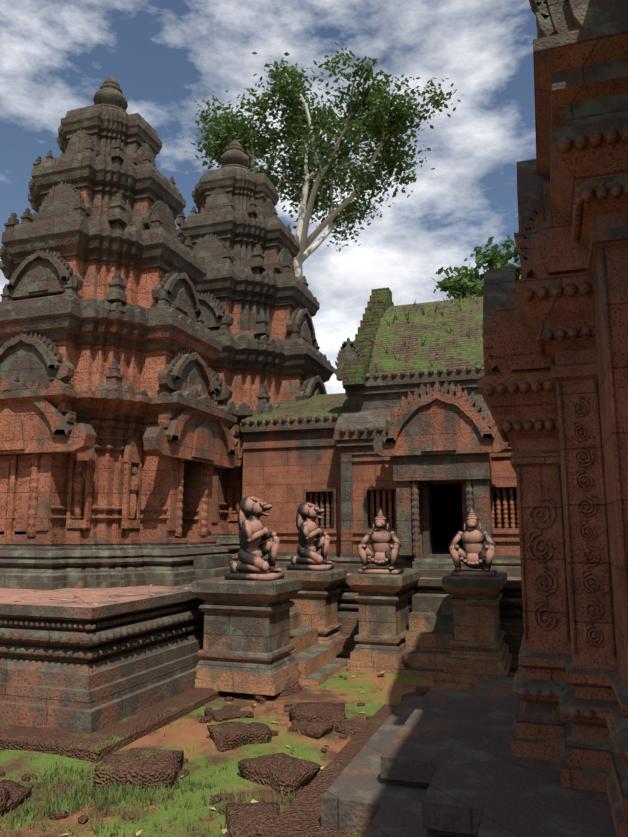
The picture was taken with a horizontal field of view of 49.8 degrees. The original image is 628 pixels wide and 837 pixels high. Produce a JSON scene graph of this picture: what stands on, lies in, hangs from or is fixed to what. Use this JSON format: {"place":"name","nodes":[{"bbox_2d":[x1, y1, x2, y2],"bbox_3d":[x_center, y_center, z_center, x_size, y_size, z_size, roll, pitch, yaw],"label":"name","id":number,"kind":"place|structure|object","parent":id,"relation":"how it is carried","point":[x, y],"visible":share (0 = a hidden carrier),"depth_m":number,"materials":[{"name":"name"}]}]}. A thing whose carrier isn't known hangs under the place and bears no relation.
{"place":"outdoors","nodes":[
{"label":"outdoors","id":0,"kind":"place"},
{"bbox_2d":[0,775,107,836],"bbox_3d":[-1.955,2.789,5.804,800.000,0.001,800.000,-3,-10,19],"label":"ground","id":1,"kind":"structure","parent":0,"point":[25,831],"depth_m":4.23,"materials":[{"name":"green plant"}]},
{"bbox_2d":[0,650,518,762],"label":"platform footing","id":2,"kind":"object","parent":1,"relation":"on","point":[98,745],"visible":0.05,"depth_m":5.68,"materials":[{"name":"brown stone"}]},
{"bbox_2d":[0,577,523,733],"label":"platform base","id":3,"kind":"object","parent":2,"relation":"on","point":[81,669],"visible":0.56,"depth_m":6.25,"materials":[{"name":"stone"}]},
{"bbox_2d":[0,573,520,607],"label":"platform floor","id":4,"kind":"structure","parent":3,"relation":"on","point":[43,597],"depth_m":7.09,"materials":[{"name":"stone"}]},
{"bbox_2d":[0,542,232,589],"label":"tower plinth","id":5,"kind":"structure","parent":4,"relation":"on","point":[64,566],"depth_m":8.28,"materials":[{"name":"stone"}]},
{"bbox_2d":[0,419,216,545],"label":"tower wall","id":6,"kind":"structure","parent":5,"relation":"on","point":[111,440],"depth_m":8.78,"materials":[{"name":"stone"}]},
{"bbox_2d":[0,104,236,425],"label":"tower","id":7,"kind":"structure","parent":6,"relation":"on","point":[47,237],"depth_m":9.38,"materials":[{"name":"stone"}]},
{"bbox_2d":[15,134,173,396],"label":"tower tier walls","id":8,"kind":"structure","parent":7,"relation":"on","point":[91,364],"depth_m":9.38,"materials":[{"name":"stone"}]},
{"bbox_2d":[93,77,127,113],"bbox_3d":[-3.323,-5.237,11.068,0.618,0.779,0.618,-3,-10,19],"label":"tower finial","id":9,"kind":"object","parent":7,"relation":"on","point":[109,93],"visible":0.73,"depth_m":10.87,"materials":[{"name":"stone"}]},
{"bbox_2d":[0,371,238,538],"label":"tower decoration","id":10,"kind":"object","parent":5,"relation":"on","point":[37,435],"visible":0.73,"depth_m":8.58,"materials":[{"name":"stone"}]},
{"bbox_2d":[240,287,483,430],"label":"mossy roof","id":11,"kind":"structure","parent":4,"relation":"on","point":[443,348],"depth_m":12.14,"materials":[{"name":"green plant"}]},
{"bbox_2d":[374,288,482,372],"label":"roof plants","id":12,"kind":"object","parent":11,"relation":"on","point":[435,310],"visible":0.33,"depth_m":12.59,"materials":[{"name":"green plant"}]},
{"bbox_3d":[11.526,-0.759,36.126,12.435,16.814,14.109,-3,-10,19],"label":"right tree trunk and branches","id":13,"kind":"object","parent":1,"relation":"on","visible":0},
{"bbox_2d":[430,231,520,299],"bbox_3d":[11.837,-5.791,36.459,13.676,10.371,17.030,4,-10,-25],"label":"tree","id":14,"kind":"object","parent":13,"relation":"on","point":[460,282],"visible":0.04,"depth_m":34.91,"materials":[{"name":"green plant"}]},
{"bbox_2d":[211,534,240,560],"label":"tower plinth","id":15,"kind":"structure","parent":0,"point":[231,543],"depth_m":12.18,"materials":[{"name":"grey stone"}]},
{"bbox_2d":[209,432,329,534],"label":"tower wall","id":16,"kind":"structure","parent":15,"relation":"on","point":[224,526],"depth_m":12.60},
{"bbox_2d":[176,166,333,431],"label":"central tower","id":17,"kind":"structure","parent":16,"relation":"on","point":[212,225],"depth_m":13.91,"materials":[{"name":"grey stone"}]},
{"bbox_2d":[220,139,249,170],"bbox_3d":[-1.827,-6.034,15.659,0.742,0.934,0.742,-3,-10,19],"label":"tower finial","id":18,"kind":"object","parent":17,"relation":"on","point":[234,155],"visible":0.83,"depth_m":15.41,"materials":[{"name":"grey stone"}]},
{"bbox_2d":[0,656,475,836],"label":"ground","id":19,"kind":"structure","parent":0,"point":[190,732],"depth_m":5.42,"materials":[{"name":"green plant"}]},
{"bbox_2d":[0,664,437,836],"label":"laterite blocks","id":20,"kind":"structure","parent":19,"relation":"on","point":[276,772],"depth_m":4.94,"materials":[{"name":"brown stone"}]},
{"bbox_2d":[14,585,431,836],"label":"fallen leaves","id":21,"kind":"object","parent":19,"relation":"on","point":[223,830],"visible":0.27,"depth_m":6.23,"materials":[{"name":"brown plant"}]},
{"bbox_2d":[0,673,457,836],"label":"grass","id":22,"kind":"structure","parent":19,"relation":"on","point":[23,812],"depth_m":4.55,"materials":[{"name":"green plant"}]},
{"bbox_2d":[191,568,510,695],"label":"stairs and pedestals","id":23,"kind":"structure","parent":19,"relation":"on","point":[273,638],"depth_m":8.10,"materials":[{"name":"stone"}]},
{"bbox_2d":[225,496,333,580],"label":"guardian statues","id":24,"kind":"object","parent":23,"relation":"on","point":[252,553],"visible":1,"depth_m":7.82,"materials":[{"name":"stone"}]},
{"bbox_2d":[357,508,496,576],"bbox_3d":[1.427,1.568,8.656,1.750,0.833,0.419,-3,-10,19],"label":"guardian statue","id":25,"kind":"object","parent":23,"relation":"on","point":[475,552],"visible":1,"depth_m":8.52,"materials":[{"name":"stone"}]},
{"bbox_2d":[230,547,520,577],"bbox_3d":[3.030,2.553,12.281,8.290,0.300,5.800,-3,-10,19],"label":"temple base","id":26,"kind":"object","parent":19,"relation":"on","point":[438,563],"depth_m":10.43,"materials":[{"name":"stone"}]},
{"bbox_2d":[260,672,514,836],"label":"stone curb","id":27,"kind":"structure","parent":19,"relation":"on","point":[300,816],"depth_m":4.21,"materials":[{"name":"brown stone"}]},
{"bbox_2d":[321,676,616,836],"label":"library terrace","id":28,"kind":"structure","parent":19,"relation":"on","point":[436,761],"depth_m":3.81,"materials":[{"name":"stone"}]},
{"bbox_2d":[478,0,627,836],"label":"library front","id":29,"kind":"object","parent":28,"relation":"on","point":[580,55],"visible":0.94,"depth_m":3.78,"materials":[{"name":"stone"}]},
{"bbox_2d":[484,125,627,757],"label":"carved pillar ornament","id":30,"kind":"object","parent":29,"relation":"attached to","point":[596,139],"visible":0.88,"depth_m":3.81,"materials":[{"name":"stone"}]},
{"bbox_2d":[192,192,304,408],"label":"central tower tier walls","id":31,"kind":"structure","parent":0,"point":[245,387],"depth_m":13.67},
{"bbox_2d":[0,0,536,393],"label":"sky","id":32,"kind":"structure","parent":0,"point":[165,57],"materials":[{"name":"blue"}]},
{"bbox_2d":[212,424,330,527],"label":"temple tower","id":33,"kind":"structure","parent":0,"point":[237,442],"depth_m":12.50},
{"bbox_2d":[181,42,463,278],"bbox_3d":[-0.548,-5.680,34.595,12.814,25.999,13.916,2,-10,-12],"label":"tall tree","id":34,"kind":"object","parent":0,"point":[326,121],"depth_m":34.40,"materials":[{"name":"green plant"}]},
{"bbox_2d":[242,428,519,554],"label":"mandapa walls","id":35,"kind":"structure","parent":0,"point":[282,470],"depth_m":11.70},
{"bbox_2d":[241,337,518,554],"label":"pediments and mouldings","id":36,"kind":"object","parent":35,"relation":"attached to","point":[440,428],"visible":0.69,"depth_m":10.37,"materials":[{"name":"stone"}]},
{"bbox_2d":[241,365,495,433],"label":"eave roll tiles","id":37,"kind":"object","parent":36,"relation":"attached to","point":[421,372],"visible":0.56,"depth_m":11.41,"materials":[{"name":"stone"}]},
{"bbox_2d":[309,487,518,527],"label":"baluster windows","id":38,"kind":"structure","parent":35,"relation":"in","point":[497,503],"depth_m":10.92,"materials":[{"name":"stone"}]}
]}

